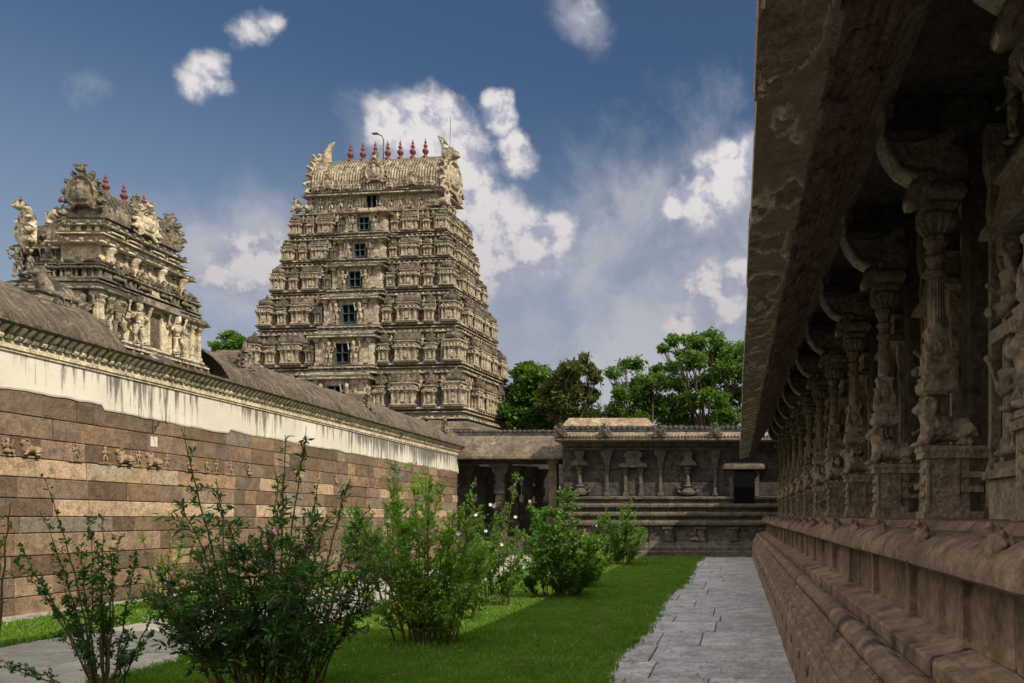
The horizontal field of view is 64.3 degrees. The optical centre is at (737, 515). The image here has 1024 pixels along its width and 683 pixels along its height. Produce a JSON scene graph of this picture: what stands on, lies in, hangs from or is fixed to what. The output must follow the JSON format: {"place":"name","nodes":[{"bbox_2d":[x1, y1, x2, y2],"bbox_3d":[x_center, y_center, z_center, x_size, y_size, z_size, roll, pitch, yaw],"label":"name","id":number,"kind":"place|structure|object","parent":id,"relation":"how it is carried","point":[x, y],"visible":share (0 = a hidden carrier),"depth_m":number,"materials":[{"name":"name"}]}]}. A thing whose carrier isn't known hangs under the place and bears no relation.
{"place":"outdoors","nodes":[
{"label":"outdoors","id":0,"kind":"place"},
{"bbox_2d":[0,556,466,646],"bbox_3d":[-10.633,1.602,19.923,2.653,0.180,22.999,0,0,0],"label":"verge grass","id":1,"kind":"structure","parent":0,"point":[22,630],"depth_m":11.91,"materials":[{"name":"green plant"}]},
{"bbox_2d":[0,503,14,629],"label":"shrub","id":2,"kind":"object","parent":1,"relation":"on","point":[2,542],"visible":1,"depth_m":7.85,"materials":[{"name":"green plant"}]},
{"bbox_2d":[136,510,209,606],"bbox_3d":[-10.005,0.813,13.655,1.059,1.829,0.591,0,0,0],"label":"shrub","id":3,"kind":"object","parent":1,"relation":"on","point":[168,558],"depth_m":13.63,"materials":[{"name":"green plant"}]},
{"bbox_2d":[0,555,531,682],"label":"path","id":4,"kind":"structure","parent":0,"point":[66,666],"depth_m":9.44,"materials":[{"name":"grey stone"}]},
{"bbox_2d":[0,0,756,430],"label":"sky","id":5,"kind":"structure","parent":0,"point":[605,147],"materials":[{"name":"blue"}]},
{"bbox_2d":[242,116,516,430],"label":"gateway tower","id":6,"kind":"structure","parent":0,"point":[378,287],"depth_m":57.06,"materials":[{"name":"stone"}]},
{"bbox_2d":[327,385,342,392],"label":"window","id":7,"kind":"structure","parent":6,"relation":"in","point":[334,387],"depth_m":54.98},
{"bbox_2d":[335,343,349,362],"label":"window","id":8,"kind":"structure","parent":6,"relation":"in","point":[342,354],"depth_m":55.69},
{"bbox_2d":[342,304,355,322],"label":"window","id":9,"kind":"structure","parent":6,"relation":"in","point":[348,313],"depth_m":56.26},
{"bbox_2d":[349,271,361,287],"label":"window","id":10,"kind":"structure","parent":6,"relation":"in","point":[355,279],"depth_m":56.84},
{"bbox_2d":[354,243,366,257],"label":"window","id":11,"kind":"structure","parent":6,"relation":"in","point":[360,250],"depth_m":57.26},
{"bbox_2d":[359,216,370,230],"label":"window","id":12,"kind":"structure","parent":6,"relation":"in","point":[364,222],"depth_m":57.59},
{"bbox_2d":[366,195,377,207],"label":"window","id":13,"kind":"structure","parent":6,"relation":"in","point":[370,199],"depth_m":58.47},
{"bbox_2d":[372,132,383,158],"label":"roof lamp","id":14,"kind":"object","parent":6,"relation":"on","point":[375,133],"visible":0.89,"depth_m":60.31,"materials":[{"name":"grey metal"}]},
{"bbox_2d":[75,555,705,682],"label":"lawn grass","id":15,"kind":"structure","parent":0,"point":[561,632],"depth_m":9.90,"materials":[{"name":"green plant"}]},
{"bbox_2d":[610,556,796,682],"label":"path","id":16,"kind":"structure","parent":0,"point":[740,630],"depth_m":10.66,"materials":[{"name":"grey stone"}]},
{"bbox_2d":[740,0,1023,682],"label":"pillared hall","id":17,"kind":"structure","parent":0,"point":[883,385],"depth_m":6.31,"materials":[{"name":"brown stone"}]},
{"label":"ground","id":18,"kind":"structure","parent":0,"visible":0},
{"bbox_2d":[207,329,249,351],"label":"tree","id":19,"kind":"object","parent":18,"relation":"on","point":[231,341],"visible":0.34,"depth_m":77.73,"materials":[{"name":"green plant"}]},
{"bbox_2d":[0,280,464,621],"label":"enclosure wall","id":20,"kind":"structure","parent":18,"relation":"on","point":[95,416],"depth_m":15.31,"materials":[{"name":"stone"}]},
{"bbox_2d":[20,262,109,325],"bbox_3d":[-12.114,-3.973,13.750,0.589,0.826,1.440,0,0,0],"label":"bull statue","id":21,"kind":"object","parent":20,"relation":"on","point":[56,292],"visible":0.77,"depth_m":13.37,"materials":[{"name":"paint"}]},
{"bbox_2d":[6,163,210,373],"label":"shrine tower","id":22,"kind":"structure","parent":20,"relation":"on","point":[105,254],"depth_m":15.17,"materials":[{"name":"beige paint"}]},
{"bbox_2d":[146,308,162,349],"bbox_3d":[-11.865,-3.780,15.600,0.110,0.760,0.400,0,0,0],"label":"window","id":23,"kind":"structure","parent":22,"relation":"in","point":[154,329],"depth_m":15.62,"materials":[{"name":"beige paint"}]},
{"bbox_2d":[452,430,562,554],"bbox_3d":[-11.751,-0.975,37.359,8.703,5.550,9.682,0,0,0],"label":"pillared porch","id":24,"kind":"object","parent":18,"relation":"on","point":[491,462],"visible":0.39,"depth_m":33.60,"materials":[{"name":"stone"}]},
{"bbox_2d":[497,360,562,430],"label":"tree","id":25,"kind":"object","parent":18,"relation":"on","point":[519,410],"visible":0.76,"depth_m":59.82,"materials":[{"name":"green plant"}]},
{"bbox_2d":[533,351,604,429],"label":"tree","id":26,"kind":"object","parent":18,"relation":"on","point":[563,390],"visible":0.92,"depth_m":56.63,"materials":[{"name":"green plant"}]},
{"bbox_2d":[586,398,625,417],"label":"tree","id":27,"kind":"object","parent":18,"relation":"on","point":[603,414],"visible":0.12,"depth_m":68.73,"materials":[{"name":"green plant"}]},
{"bbox_2d":[603,354,681,425],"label":"tree","id":28,"kind":"object","parent":18,"relation":"on","point":[640,397],"visible":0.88,"depth_m":58.87,"materials":[{"name":"green plant"}]},
{"bbox_2d":[552,418,780,557],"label":"temple wall","id":29,"kind":"structure","parent":18,"relation":"on","point":[697,490],"depth_m":31.99,"materials":[{"name":"stone"}]},
{"bbox_2d":[723,463,764,504],"bbox_3d":[0.286,-1.310,32.220,1.760,1.780,0.760,0,0,0],"label":"doorway","id":30,"kind":"structure","parent":29,"relation":"in","point":[743,474],"depth_m":31.92,"materials":[{"name":"stone"}]},
{"bbox_2d":[656,326,743,429],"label":"tree","id":31,"kind":"object","parent":18,"relation":"on","point":[720,355],"visible":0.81,"depth_m":58.94,"materials":[{"name":"green plant"}]},
{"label":"lawn soil","id":32,"kind":"structure","parent":0,"visible":0},
{"bbox_2d":[0,473,167,682],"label":"shrub","id":33,"kind":"object","parent":32,"relation":"on","point":[125,659],"visible":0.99,"depth_m":7.21,"materials":[{"name":"green plant"}]},
{"bbox_2d":[119,428,400,682],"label":"shrub","id":34,"kind":"object","parent":32,"relation":"on","point":[277,633],"visible":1,"depth_m":7.13,"materials":[{"name":"green plant"}]},
{"bbox_2d":[334,460,450,608],"bbox_3d":[-6.250,0.375,13.678,2.099,2.704,1.276,0,0,0],"label":"shrub","id":35,"kind":"object","parent":32,"relation":"on","point":[344,542],"visible":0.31,"depth_m":13.55,"materials":[{"name":"green plant"}]},
{"bbox_2d":[348,462,495,643],"bbox_3d":[-4.119,0.502,9.961,1.915,2.449,1.363,0,0,-16],"label":"shrub","id":36,"kind":"object","parent":32,"relation":"on","point":[415,615],"visible":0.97,"depth_m":9.91,"materials":[{"name":"green plant"}]},
{"bbox_2d":[449,529,498,619],"bbox_3d":[-4.282,0.965,12.339,0.893,1.517,1.033,0,0,0],"label":"shrub","id":37,"kind":"object","parent":32,"relation":"on","point":[479,598],"visible":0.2,"depth_m":12.28,"materials":[{"name":"green plant"}]},
{"bbox_2d":[464,472,528,605],"bbox_3d":[-4.400,0.453,14.127,1.295,2.542,1.069,0,0,0],"label":"shrub","id":38,"kind":"object","parent":32,"relation":"on","point":[497,562],"visible":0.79,"depth_m":14.14,"materials":[{"name":"green plant"}]},
{"bbox_2d":[516,485,602,596],"bbox_3d":[-3.599,0.562,15.611,1.857,2.329,1.883,0,0,0],"label":"shrub","id":39,"kind":"object","parent":32,"relation":"on","point":[556,568],"visible":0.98,"depth_m":15.29,"materials":[{"name":"green plant"}]},
{"bbox_2d":[566,531,613,585],"bbox_3d":[-3.646,1.042,17.870,1.452,1.368,1.227,0,0,0],"label":"shrub","id":40,"kind":"object","parent":32,"relation":"on","point":[607,559],"visible":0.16,"depth_m":17.88,"materials":[{"name":"green plant"}]},
{"bbox_2d":[592,499,647,564],"bbox_3d":[-3.892,0.579,25.567,1.967,2.300,1.904,0,0,0],"label":"shrub","id":41,"kind":"object","parent":32,"relation":"on","point":[619,537],"visible":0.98,"depth_m":25.38,"materials":[{"name":"green plant"}]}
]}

